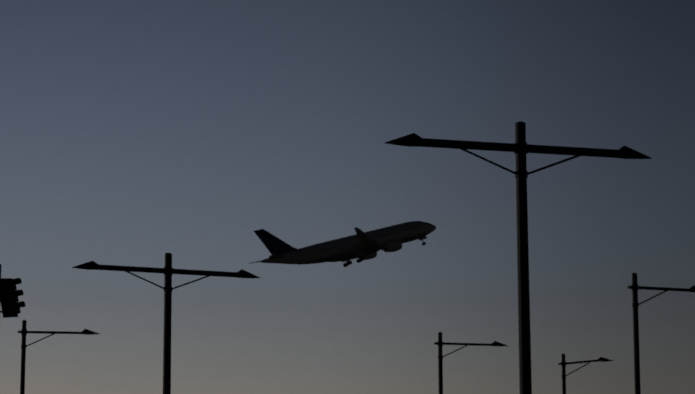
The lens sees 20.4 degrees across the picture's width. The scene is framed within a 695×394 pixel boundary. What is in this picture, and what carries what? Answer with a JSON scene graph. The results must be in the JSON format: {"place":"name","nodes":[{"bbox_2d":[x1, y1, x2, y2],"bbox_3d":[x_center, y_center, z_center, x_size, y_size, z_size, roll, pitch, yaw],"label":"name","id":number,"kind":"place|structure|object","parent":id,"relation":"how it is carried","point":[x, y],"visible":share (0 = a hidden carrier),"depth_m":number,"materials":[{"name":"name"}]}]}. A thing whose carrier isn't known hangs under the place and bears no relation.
{"place":"outdoors","nodes":[
{"label":"outdoors","id":0,"kind":"place"},
{"bbox_2d":[248,221,435,266],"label":"airplane","id":1,"kind":"object","parent":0,"point":[361,245],"visible":1,"depth_m":618.18,"materials":[{"name":"paint"}]},
{"bbox_2d":[0,0,694,393],"label":"sky","id":2,"kind":"structure","parent":0,"point":[135,133],"materials":[{"name":"blue"}]},
{"bbox_3d":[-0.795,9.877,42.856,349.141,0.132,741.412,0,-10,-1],"label":"road","id":3,"kind":"structure","parent":0,"visible":0},
{"bbox_2d":[0,264,25,317],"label":"traffic signal","id":4,"kind":"object","parent":3,"relation":"on","point":[11,305],"visible":1,"depth_m":45.32,"materials":[{"name":"grey paint"}]},
{"bbox_2d":[18,320,98,393],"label":"street lamp","id":5,"kind":"object","parent":3,"relation":"on","point":[23,331],"visible":1,"depth_m":69.09,"materials":[{"name":"black metal"}]},
{"bbox_2d":[72,253,259,393],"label":"street lamp","id":6,"kind":"object","parent":3,"relation":"on","point":[168,270],"visible":1,"depth_m":52.54,"materials":[{"name":"black metal"}]},
{"bbox_2d":[434,332,506,393],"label":"street lamp","id":7,"kind":"object","parent":3,"relation":"on","point":[440,343],"visible":1,"depth_m":73.19,"materials":[{"name":"black metal"}]},
{"bbox_2d":[385,121,650,393],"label":"street lamp","id":8,"kind":"object","parent":3,"relation":"on","point":[520,148],"visible":1,"depth_m":35.81,"materials":[{"name":"black metal"}]},
{"label":"ground","id":9,"kind":"structure","parent":0,"visible":0},
{"bbox_2d":[558,354,612,393],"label":"street lamp","id":10,"kind":"object","parent":9,"relation":"on","point":[563,363],"visible":1,"depth_m":81.67,"materials":[{"name":"black metal"}]},
{"bbox_2d":[627,273,694,393],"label":"street lamp","id":11,"kind":"object","parent":9,"relation":"on","point":[634,287],"visible":1,"depth_m":56.65,"materials":[{"name":"black metal"}]}
]}

